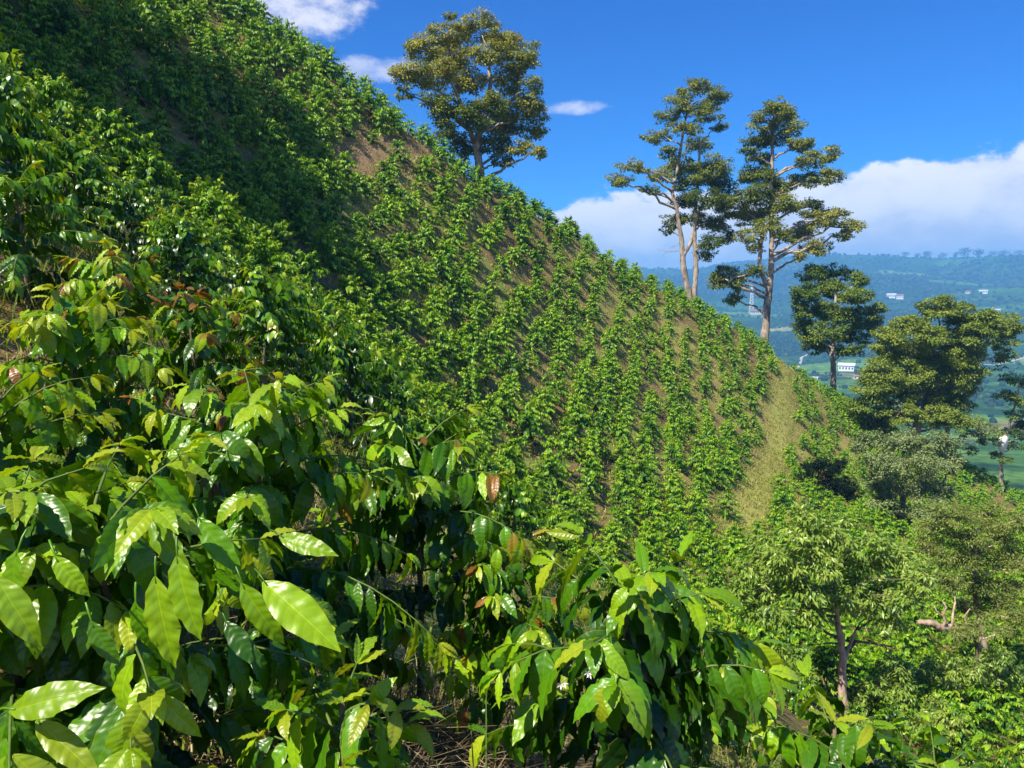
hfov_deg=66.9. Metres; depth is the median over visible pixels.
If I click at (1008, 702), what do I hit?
coffee bush
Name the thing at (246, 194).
coffee bush
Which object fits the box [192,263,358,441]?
coffee bush
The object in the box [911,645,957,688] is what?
coffee bush
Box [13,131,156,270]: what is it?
coffee bush
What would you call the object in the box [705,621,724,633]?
coffee bush
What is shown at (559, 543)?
coffee bush
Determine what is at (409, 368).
coffee bush
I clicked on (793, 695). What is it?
coffee bush
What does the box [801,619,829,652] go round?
coffee bush
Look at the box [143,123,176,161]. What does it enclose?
coffee bush
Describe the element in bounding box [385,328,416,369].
coffee bush
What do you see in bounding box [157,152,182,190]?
coffee bush
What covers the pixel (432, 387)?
coffee bush
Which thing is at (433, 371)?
coffee bush
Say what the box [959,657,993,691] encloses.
coffee bush
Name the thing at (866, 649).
coffee bush
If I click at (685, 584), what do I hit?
coffee bush
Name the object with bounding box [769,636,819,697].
leafy shrub
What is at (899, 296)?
house
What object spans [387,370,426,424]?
coffee bush
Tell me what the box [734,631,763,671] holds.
coffee bush
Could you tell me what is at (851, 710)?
coffee bush
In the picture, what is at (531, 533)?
coffee bush
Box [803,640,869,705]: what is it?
coffee bush
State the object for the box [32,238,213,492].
coffee bush
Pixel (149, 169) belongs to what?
coffee bush
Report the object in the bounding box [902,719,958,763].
coffee bush
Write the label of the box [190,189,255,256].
coffee bush
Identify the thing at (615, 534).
coffee bush
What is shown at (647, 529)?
coffee bush
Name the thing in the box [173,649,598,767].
dry grass
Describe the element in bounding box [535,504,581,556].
coffee bush
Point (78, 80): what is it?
coffee bush
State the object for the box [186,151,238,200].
coffee bush
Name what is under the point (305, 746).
coffee bush
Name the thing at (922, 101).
sky
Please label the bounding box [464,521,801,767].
coffee bush
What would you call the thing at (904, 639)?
coffee bush
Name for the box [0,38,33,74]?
coffee bush
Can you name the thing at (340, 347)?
coffee bush
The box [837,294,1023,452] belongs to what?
spreading tree
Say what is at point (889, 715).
coffee bush
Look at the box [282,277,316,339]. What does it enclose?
coffee bush
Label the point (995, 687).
coffee bush
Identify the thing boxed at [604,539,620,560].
coffee bush
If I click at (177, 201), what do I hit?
coffee bush
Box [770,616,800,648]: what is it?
coffee bush
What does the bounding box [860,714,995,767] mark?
coffee bush
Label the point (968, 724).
coffee bush
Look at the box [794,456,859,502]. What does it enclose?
dark shrub
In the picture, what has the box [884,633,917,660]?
coffee bush
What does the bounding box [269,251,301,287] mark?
coffee bush
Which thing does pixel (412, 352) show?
coffee bush
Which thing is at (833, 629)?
coffee bush
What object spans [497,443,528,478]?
coffee bush
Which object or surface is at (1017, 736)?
coffee bush
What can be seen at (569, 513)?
coffee bush
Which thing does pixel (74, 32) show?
coffee rows
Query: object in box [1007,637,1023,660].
coffee bush
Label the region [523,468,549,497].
coffee bush
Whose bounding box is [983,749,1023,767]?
coffee bush
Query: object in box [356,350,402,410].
coffee bush
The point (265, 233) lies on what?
coffee bush
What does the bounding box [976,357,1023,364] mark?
dirt track
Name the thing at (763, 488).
grass
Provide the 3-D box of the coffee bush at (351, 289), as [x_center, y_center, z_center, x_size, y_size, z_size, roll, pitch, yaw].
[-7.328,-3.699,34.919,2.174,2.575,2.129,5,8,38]
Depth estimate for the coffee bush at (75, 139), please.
13.43 m
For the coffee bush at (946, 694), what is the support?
on the ground at (364, 164)
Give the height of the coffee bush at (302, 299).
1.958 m
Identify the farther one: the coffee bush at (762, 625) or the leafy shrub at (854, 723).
the coffee bush at (762, 625)
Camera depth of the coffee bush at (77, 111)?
24.41 m
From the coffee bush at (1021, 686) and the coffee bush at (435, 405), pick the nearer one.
the coffee bush at (435, 405)
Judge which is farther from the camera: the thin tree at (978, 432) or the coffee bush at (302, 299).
the thin tree at (978, 432)
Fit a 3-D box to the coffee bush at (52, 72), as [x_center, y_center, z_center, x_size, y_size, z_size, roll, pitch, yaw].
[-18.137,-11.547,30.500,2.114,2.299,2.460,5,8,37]
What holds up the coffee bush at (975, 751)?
on the ground at (364, 164)
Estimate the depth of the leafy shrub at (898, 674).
21.20 m
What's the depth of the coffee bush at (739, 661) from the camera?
12.61 m
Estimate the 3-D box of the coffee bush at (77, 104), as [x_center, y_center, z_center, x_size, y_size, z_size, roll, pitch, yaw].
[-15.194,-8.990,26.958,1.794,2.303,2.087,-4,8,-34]
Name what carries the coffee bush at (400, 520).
on the ground at (364, 164)
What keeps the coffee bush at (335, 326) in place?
on the ground at (364, 164)
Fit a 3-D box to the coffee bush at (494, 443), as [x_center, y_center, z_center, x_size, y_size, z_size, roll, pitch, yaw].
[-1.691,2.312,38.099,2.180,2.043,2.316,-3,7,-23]
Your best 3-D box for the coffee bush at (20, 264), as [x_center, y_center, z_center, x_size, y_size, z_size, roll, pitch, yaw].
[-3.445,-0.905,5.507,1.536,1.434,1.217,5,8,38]
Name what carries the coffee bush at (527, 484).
on the ground at (364, 164)
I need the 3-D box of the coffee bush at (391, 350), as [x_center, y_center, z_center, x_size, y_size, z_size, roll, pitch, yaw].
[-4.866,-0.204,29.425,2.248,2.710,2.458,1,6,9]
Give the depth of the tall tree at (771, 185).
101.71 m
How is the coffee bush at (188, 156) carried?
on the ground at (364, 164)
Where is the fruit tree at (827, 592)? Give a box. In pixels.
[720,500,940,714]
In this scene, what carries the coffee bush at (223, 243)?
on the ground at (364, 164)
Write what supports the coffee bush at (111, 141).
on the ground at (364, 164)
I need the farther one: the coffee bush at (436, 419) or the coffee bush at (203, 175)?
the coffee bush at (203, 175)
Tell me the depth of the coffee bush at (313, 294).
19.98 m
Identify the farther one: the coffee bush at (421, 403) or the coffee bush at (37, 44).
the coffee bush at (37, 44)
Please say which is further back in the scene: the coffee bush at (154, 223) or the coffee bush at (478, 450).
the coffee bush at (478, 450)
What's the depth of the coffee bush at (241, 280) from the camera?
10.12 m
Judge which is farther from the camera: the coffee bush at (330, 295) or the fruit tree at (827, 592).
the coffee bush at (330, 295)
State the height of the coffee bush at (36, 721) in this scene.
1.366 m
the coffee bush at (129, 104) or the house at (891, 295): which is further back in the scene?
the house at (891, 295)
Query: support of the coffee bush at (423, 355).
on the ground at (364, 164)
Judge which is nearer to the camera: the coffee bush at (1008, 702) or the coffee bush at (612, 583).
the coffee bush at (612, 583)
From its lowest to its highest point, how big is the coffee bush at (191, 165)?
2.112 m
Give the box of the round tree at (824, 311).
[789,262,890,397]
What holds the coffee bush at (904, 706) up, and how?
on the ground at (364, 164)
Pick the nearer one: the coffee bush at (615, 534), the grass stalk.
the grass stalk
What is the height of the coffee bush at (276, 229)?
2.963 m
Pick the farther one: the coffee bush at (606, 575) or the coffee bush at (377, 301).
the coffee bush at (377, 301)
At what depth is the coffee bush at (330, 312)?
16.02 m
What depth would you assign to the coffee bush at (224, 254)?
15.18 m
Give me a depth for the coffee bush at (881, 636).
33.70 m
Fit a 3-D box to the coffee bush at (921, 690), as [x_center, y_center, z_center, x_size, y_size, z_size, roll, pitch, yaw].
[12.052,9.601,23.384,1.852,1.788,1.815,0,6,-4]
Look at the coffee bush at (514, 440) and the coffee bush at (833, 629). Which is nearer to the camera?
the coffee bush at (833, 629)
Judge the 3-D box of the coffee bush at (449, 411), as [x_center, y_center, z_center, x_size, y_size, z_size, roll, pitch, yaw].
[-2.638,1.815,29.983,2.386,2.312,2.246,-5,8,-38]
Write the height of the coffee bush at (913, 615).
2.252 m
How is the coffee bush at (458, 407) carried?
on the ground at (364, 164)
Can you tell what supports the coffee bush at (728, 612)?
on the ground at (364, 164)
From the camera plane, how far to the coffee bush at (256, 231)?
29.14 m
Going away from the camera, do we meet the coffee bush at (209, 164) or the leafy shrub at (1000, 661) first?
the leafy shrub at (1000, 661)
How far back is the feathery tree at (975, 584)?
26.20 m
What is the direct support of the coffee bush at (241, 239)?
on the ground at (364, 164)
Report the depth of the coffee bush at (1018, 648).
29.37 m
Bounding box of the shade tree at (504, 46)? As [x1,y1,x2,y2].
[385,4,551,182]
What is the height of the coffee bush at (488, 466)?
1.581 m
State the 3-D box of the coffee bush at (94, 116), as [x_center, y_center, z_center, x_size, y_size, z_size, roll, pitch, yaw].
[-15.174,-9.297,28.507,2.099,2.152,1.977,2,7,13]
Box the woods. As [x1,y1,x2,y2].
[628,252,1023,422]
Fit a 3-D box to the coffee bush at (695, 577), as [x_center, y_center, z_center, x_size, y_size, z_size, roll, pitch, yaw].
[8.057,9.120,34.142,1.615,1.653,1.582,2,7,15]
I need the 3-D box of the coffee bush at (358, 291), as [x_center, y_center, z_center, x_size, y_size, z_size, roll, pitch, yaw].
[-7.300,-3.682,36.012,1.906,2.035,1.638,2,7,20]
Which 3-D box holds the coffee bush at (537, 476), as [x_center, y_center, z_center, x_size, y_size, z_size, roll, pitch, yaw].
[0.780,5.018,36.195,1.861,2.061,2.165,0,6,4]
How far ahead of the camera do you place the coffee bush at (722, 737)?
5.51 m
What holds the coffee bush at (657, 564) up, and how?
on the ground at (364, 164)
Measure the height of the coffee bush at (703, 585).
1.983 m
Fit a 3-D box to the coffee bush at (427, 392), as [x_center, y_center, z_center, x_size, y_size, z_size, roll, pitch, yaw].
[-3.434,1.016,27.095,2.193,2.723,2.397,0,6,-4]
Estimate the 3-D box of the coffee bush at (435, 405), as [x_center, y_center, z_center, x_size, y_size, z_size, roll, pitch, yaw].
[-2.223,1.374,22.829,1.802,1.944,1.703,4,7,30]
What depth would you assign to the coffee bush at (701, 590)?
27.55 m
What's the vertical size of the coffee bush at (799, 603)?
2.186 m
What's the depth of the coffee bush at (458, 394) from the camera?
40.53 m
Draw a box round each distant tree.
[923,251,932,257]
[958,247,972,256]
[973,248,983,255]
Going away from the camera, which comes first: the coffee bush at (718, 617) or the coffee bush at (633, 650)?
the coffee bush at (633, 650)
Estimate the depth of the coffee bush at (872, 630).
34.76 m
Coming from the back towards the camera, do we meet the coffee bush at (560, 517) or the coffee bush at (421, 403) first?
the coffee bush at (560, 517)
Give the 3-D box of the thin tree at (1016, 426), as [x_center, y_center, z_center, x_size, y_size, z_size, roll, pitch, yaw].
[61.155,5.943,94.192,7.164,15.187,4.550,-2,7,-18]
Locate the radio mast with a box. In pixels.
[749,287,753,311]
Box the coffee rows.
[0,0,1023,697]
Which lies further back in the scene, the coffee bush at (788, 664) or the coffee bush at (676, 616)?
the coffee bush at (788, 664)
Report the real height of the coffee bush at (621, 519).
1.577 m
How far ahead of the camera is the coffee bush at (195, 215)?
27.98 m
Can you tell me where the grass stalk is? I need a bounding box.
[436,670,521,767]
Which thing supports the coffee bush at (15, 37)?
on the ground at (364, 164)
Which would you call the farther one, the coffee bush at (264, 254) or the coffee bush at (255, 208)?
the coffee bush at (255, 208)
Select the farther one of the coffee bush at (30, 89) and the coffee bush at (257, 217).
the coffee bush at (257, 217)
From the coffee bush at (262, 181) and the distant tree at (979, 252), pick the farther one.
the distant tree at (979, 252)
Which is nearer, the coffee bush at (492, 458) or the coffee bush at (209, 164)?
the coffee bush at (492, 458)
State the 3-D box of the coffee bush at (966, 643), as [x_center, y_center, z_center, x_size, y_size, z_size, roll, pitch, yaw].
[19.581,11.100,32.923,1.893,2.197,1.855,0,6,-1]
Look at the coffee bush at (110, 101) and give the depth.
33.41 m
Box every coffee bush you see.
[0,25,45,82]
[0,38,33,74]
[0,54,96,202]
[0,60,60,176]
[0,160,136,352]
[0,280,226,553]
[0,362,161,580]
[0,435,413,767]
[0,446,217,767]
[1,51,80,134]
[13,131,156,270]
[20,30,70,77]
[24,71,106,160]
[31,107,74,145]
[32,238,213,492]
[34,42,93,92]
[34,60,79,91]
[34,132,114,225]
[45,75,85,114]
[52,123,122,201]
[55,92,96,148]
[63,100,94,140]
[64,67,108,111]
[71,88,119,133]
[79,158,121,234]
[80,100,124,148]
[81,107,152,196]
[85,174,169,268]
[91,88,122,116]
[95,174,178,284]
[96,133,124,168]
[101,126,186,210]
[102,281,324,566]
[105,130,163,186]
[110,363,495,767]
[111,98,149,131]
[114,107,159,154]
[115,127,163,172]
[118,147,182,213]
[128,211,239,324]
[133,204,224,304]
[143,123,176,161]
[150,187,180,221]
[151,203,175,223]
[153,214,252,330]
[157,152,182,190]
[158,188,195,217]
[159,165,198,210]
[171,141,200,170]
[175,220,237,297]
[177,158,213,190]
[179,174,240,247]
[179,181,220,216]
[180,168,225,205]
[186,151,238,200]
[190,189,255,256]
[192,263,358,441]
[197,231,239,283]
[203,189,259,253]
[205,253,314,374]
[212,217,238,265]
[219,206,258,268]
[224,252,247,280]
[230,272,306,353]
[230,634,445,767]
[231,184,265,223]
[232,222,300,284]
[232,231,306,286]
[234,185,270,220]
[236,224,275,264]
[237,171,289,225]
[241,202,287,251]
[241,211,268,232]
[246,276,336,389]
[253,199,292,251]
[254,224,279,261]
[262,218,305,267]
[264,258,306,307]
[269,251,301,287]
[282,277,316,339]
[287,249,334,299]
[288,211,320,252]
[293,307,388,417]
[294,253,316,282]
[294,300,362,382]
[296,272,321,290]
[299,282,337,341]
[302,226,349,277]
[302,316,418,469]
[305,404,552,767]
[306,287,339,317]
[313,293,353,335]
[321,292,342,307]
[322,240,355,275]
[323,289,351,313]
[333,302,365,337]
[334,274,371,314]
[334,313,367,359]
[338,335,398,408]
[343,285,370,312]
[344,298,385,348]
[351,343,425,438]
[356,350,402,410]
[359,333,391,383]
[360,284,393,326]
[360,308,388,350]
[375,347,397,371]
[379,307,392,325]
[381,378,439,453]
[383,348,430,405]
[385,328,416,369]
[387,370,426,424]
[393,410,449,480]
[396,337,427,378]
[398,365,433,401]
[399,375,442,418]
[409,402,485,502]
[413,345,445,385]
[415,354,441,381]
[418,397,454,429]
[421,381,449,413]
[426,381,455,408]
[429,529,591,767]
[433,381,463,413]
[433,402,456,423]
[437,434,505,511]
[449,388,471,412]
[450,399,470,427]
[457,432,487,468]
[458,433,480,470]
[462,412,501,449]
[464,414,494,451]
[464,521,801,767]
[467,425,489,455]
[469,469,569,589]
[473,453,510,504]
[474,456,506,501]
[476,436,500,467]
[493,443,529,483]
[495,456,513,484]
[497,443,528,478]
[498,468,519,515]
[502,432,534,476]
[503,486,548,540]
[509,477,544,511]
[515,513,557,573]
[519,470,548,502]
[521,475,549,510]
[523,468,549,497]
[523,510,552,541]
[533,453,573,497]
[533,488,548,517]
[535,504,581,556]
[546,487,585,528]
[548,525,569,559]
[550,511,582,561]
[553,505,583,548]
[560,493,591,529]
[564,543,606,586]
[570,550,599,588]
[574,500,602,530]
[585,548,615,590]
[588,537,608,559]
[590,546,615,586]
[591,541,624,579]
[595,521,635,560]
[601,523,624,553]
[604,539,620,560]
[604,570,629,592]
[607,510,634,542]
[627,561,658,575]
[629,528,672,567]
[630,544,671,568]
[633,525,670,562]
[639,571,689,618]
[651,557,670,569]
[651,619,798,767]
[661,539,691,566]
[677,578,697,607]
[677,582,732,625]
[678,572,705,587]
[679,564,707,582]
[683,578,717,617]
[685,583,727,623]
[688,603,727,636]
[692,618,725,726]
[698,554,725,585]
[704,572,729,600]
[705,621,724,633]
[716,600,744,633]
[720,603,748,635]
[726,602,778,653]
[731,604,785,647]
[734,621,786,671]
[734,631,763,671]
[734,649,771,708]
[745,653,958,767]
[746,576,784,611]
[768,658,798,708]
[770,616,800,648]
[770,663,818,717]
[773,589,809,618]
[775,619,817,658]
[789,608,834,645]
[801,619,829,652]
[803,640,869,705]
[811,622,866,686]
[812,627,858,675]
[819,605,848,636]
[834,651,883,705]
[840,614,883,648]
[845,700,866,716]
[849,639,885,666]
[849,666,918,719]
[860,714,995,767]
[861,607,889,637]
[862,641,921,699]
[862,699,917,760]
[873,684,925,740]
[875,623,897,648]
[878,676,933,719]
[880,629,929,671]
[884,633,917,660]
[893,607,940,649]
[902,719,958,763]
[907,617,948,654]
[907,647,937,683]
[909,679,975,736]
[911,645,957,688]
[929,700,998,763]
[941,650,955,667]
[943,684,987,726]
[945,618,996,655]
[946,647,974,673]
[950,638,988,657]
[952,737,1001,767]
[957,680,1015,754]
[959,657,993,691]
[978,683,1023,735]
[981,671,1023,718]
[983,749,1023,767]
[987,720,1023,763]
[991,637,1023,693]
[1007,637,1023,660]
[1017,670,1023,696]
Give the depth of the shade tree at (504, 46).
75.89 m
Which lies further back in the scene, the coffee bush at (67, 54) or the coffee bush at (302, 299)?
the coffee bush at (67, 54)
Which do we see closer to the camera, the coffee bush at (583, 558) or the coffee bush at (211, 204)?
the coffee bush at (583, 558)
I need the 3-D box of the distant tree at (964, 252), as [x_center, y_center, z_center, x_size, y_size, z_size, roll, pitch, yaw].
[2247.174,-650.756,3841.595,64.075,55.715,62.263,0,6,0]
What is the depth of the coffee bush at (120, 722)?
1.56 m
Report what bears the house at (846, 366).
on the hills
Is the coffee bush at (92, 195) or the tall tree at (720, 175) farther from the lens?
the tall tree at (720, 175)
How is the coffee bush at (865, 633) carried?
on the ground at (364, 164)
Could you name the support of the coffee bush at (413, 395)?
on the ground at (364, 164)
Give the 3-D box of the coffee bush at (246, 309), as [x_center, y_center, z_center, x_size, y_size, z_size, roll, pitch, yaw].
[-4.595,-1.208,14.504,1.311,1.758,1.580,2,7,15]
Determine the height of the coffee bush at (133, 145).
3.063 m
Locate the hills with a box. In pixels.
[629,255,1023,499]
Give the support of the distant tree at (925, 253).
on the hills
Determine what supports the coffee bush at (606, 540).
on the ground at (364, 164)
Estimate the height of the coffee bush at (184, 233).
1.489 m
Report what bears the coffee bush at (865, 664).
on the ground at (364, 164)
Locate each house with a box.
[749,310,760,314]
[838,362,855,370]
[886,293,896,297]
[896,294,903,298]
[979,290,988,293]
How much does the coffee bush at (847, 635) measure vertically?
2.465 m
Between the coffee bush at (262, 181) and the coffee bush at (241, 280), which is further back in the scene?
the coffee bush at (262, 181)
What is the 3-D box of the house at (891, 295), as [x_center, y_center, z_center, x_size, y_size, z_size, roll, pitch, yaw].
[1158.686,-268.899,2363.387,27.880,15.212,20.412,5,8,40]
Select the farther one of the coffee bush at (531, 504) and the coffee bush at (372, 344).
the coffee bush at (372, 344)
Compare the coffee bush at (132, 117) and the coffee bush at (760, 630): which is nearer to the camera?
the coffee bush at (760, 630)
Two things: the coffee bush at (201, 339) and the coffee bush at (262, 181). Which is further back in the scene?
the coffee bush at (262, 181)
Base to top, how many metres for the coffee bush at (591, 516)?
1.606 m
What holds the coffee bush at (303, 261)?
on the ground at (364, 164)
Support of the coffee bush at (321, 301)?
on the ground at (364, 164)
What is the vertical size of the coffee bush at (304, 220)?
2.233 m
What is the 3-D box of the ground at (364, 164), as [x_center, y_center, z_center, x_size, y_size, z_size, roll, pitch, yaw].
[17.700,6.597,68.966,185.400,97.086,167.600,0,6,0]
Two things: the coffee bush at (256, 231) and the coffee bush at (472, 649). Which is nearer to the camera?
the coffee bush at (472, 649)
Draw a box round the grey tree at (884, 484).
[848,426,966,525]
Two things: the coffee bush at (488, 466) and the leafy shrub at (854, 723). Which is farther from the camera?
the coffee bush at (488, 466)
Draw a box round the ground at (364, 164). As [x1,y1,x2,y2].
[0,0,1023,767]
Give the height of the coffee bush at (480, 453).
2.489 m
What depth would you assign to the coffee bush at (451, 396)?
37.30 m
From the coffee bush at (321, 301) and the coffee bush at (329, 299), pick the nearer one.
the coffee bush at (329, 299)
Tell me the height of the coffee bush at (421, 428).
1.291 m
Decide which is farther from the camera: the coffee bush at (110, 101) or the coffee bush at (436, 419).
the coffee bush at (110, 101)
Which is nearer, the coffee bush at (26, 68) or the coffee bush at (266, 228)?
the coffee bush at (26, 68)
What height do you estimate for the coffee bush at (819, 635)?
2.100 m
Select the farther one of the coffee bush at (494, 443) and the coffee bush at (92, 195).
the coffee bush at (494, 443)
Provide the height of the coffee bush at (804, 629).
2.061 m
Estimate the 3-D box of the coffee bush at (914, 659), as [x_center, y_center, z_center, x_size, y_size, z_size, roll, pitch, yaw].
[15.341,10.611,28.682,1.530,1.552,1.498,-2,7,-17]
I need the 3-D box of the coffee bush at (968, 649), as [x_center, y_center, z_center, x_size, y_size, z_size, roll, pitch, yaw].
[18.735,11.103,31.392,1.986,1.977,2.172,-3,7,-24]
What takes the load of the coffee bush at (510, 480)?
on the ground at (364, 164)
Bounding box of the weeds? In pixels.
[0,173,781,767]
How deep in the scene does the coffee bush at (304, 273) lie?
33.86 m
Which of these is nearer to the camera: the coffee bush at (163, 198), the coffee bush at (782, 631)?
the coffee bush at (163, 198)
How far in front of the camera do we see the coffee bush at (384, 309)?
39.24 m
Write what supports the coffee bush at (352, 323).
on the ground at (364, 164)
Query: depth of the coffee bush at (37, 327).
3.33 m
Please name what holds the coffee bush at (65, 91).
on the ground at (364, 164)
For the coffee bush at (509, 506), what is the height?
1.438 m
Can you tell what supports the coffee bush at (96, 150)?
on the ground at (364, 164)
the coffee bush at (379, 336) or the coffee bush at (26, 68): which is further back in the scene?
the coffee bush at (379, 336)
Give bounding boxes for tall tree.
[604,77,739,304]
[706,95,868,344]
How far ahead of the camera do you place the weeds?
6.94 m
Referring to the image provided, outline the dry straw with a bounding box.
[0,342,428,766]
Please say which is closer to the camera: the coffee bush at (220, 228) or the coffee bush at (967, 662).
the coffee bush at (220, 228)
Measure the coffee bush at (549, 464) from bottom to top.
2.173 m
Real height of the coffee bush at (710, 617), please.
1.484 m
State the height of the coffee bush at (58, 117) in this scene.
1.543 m
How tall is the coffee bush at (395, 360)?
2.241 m
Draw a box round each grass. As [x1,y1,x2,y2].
[25,16,1023,766]
[157,125,459,300]
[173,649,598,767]
[715,354,797,576]
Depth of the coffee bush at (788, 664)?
18.04 m
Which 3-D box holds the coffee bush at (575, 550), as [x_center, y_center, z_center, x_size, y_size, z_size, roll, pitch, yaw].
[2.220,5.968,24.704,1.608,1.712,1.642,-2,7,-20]
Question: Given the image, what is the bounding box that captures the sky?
[241,0,1023,268]
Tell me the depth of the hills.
2007.76 m
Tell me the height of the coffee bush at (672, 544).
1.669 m
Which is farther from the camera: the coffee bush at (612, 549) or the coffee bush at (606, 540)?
the coffee bush at (606, 540)
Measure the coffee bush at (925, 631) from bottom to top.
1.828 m
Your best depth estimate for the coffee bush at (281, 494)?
2.67 m
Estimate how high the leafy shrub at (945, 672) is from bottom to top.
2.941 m
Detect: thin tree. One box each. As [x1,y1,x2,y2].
[929,403,1005,467]
[988,370,1023,491]
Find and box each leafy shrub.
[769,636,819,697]
[845,714,885,740]
[847,649,927,720]
[899,693,971,752]
[912,650,992,699]
[942,610,1015,714]
[966,643,1023,708]
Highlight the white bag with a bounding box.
[997,436,1008,452]
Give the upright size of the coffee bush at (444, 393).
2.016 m
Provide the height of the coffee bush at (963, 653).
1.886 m
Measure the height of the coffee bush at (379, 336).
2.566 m
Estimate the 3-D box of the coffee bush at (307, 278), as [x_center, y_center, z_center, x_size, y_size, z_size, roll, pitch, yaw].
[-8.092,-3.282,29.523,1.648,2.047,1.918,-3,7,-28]
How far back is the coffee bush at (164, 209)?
18.90 m
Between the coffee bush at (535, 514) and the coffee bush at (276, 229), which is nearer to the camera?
the coffee bush at (535, 514)
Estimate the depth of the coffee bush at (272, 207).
34.63 m
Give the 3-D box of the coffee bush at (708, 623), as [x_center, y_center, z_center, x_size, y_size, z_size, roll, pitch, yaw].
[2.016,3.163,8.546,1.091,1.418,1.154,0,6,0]
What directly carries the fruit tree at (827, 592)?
on the ground at (364, 164)
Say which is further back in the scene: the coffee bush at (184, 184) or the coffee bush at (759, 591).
the coffee bush at (759, 591)
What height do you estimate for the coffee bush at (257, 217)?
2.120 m
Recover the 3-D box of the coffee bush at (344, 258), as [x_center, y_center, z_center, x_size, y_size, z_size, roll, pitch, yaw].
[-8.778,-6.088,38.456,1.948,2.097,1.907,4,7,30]
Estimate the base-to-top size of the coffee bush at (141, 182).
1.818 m
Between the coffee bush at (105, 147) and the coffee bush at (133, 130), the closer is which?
the coffee bush at (105, 147)
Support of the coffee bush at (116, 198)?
on the ground at (364, 164)
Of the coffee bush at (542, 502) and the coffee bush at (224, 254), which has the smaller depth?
the coffee bush at (224, 254)
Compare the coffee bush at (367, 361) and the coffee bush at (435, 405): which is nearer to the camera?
the coffee bush at (367, 361)
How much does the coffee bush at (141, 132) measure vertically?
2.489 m
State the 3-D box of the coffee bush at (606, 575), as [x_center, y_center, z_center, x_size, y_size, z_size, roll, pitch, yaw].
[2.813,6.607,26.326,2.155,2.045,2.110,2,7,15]
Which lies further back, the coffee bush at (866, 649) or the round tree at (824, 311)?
the round tree at (824, 311)
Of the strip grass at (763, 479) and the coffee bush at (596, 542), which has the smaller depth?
the coffee bush at (596, 542)
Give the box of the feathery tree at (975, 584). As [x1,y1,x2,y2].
[909,500,1023,695]
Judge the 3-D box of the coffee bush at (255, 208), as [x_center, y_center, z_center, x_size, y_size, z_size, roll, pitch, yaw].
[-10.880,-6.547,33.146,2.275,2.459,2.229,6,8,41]
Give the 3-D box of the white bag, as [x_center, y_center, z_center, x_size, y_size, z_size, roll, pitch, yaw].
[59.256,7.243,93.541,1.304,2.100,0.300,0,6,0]
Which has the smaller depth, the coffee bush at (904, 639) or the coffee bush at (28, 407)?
the coffee bush at (28, 407)
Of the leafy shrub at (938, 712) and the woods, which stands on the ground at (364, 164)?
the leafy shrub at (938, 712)
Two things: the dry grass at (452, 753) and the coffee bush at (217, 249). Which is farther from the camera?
the coffee bush at (217, 249)
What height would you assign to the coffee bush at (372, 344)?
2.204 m
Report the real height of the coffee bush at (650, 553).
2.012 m
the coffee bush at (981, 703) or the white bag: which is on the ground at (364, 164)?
the coffee bush at (981, 703)
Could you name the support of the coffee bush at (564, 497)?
on the ground at (364, 164)
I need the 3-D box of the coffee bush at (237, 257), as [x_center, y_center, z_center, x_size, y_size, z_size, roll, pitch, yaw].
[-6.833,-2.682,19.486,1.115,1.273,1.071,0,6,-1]
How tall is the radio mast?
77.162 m
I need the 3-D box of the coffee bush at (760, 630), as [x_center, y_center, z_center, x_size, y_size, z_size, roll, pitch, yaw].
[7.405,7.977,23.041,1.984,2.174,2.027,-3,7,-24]
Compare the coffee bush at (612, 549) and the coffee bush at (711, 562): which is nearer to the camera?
the coffee bush at (612, 549)
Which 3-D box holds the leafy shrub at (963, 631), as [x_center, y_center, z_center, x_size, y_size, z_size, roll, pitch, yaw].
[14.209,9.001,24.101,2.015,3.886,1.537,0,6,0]
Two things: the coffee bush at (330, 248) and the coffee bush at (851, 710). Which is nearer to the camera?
the coffee bush at (851, 710)
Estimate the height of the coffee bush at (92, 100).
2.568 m
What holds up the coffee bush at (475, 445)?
on the ground at (364, 164)
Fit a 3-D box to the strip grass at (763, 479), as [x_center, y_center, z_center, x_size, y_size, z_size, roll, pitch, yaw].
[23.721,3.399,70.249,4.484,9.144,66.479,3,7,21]
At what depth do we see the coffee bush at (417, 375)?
31.23 m
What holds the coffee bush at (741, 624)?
on the ground at (364, 164)
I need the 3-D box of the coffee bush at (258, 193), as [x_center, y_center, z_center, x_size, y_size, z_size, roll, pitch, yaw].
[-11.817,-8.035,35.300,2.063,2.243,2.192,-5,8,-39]
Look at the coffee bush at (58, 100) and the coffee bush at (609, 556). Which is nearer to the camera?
the coffee bush at (58, 100)
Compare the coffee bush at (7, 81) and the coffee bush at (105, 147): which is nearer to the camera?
the coffee bush at (7, 81)
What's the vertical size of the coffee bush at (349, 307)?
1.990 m
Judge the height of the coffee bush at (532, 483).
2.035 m
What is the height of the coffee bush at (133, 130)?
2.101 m
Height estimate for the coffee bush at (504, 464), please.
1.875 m
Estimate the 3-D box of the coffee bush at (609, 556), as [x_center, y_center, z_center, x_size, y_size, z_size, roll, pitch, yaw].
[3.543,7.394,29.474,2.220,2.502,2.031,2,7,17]
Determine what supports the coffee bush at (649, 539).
on the ground at (364, 164)
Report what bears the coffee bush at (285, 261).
on the ground at (364, 164)
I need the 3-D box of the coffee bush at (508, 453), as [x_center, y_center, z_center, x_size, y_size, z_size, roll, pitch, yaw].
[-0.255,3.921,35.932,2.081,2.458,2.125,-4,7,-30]
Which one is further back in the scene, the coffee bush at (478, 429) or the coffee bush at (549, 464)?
the coffee bush at (549, 464)
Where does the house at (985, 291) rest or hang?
on the hills

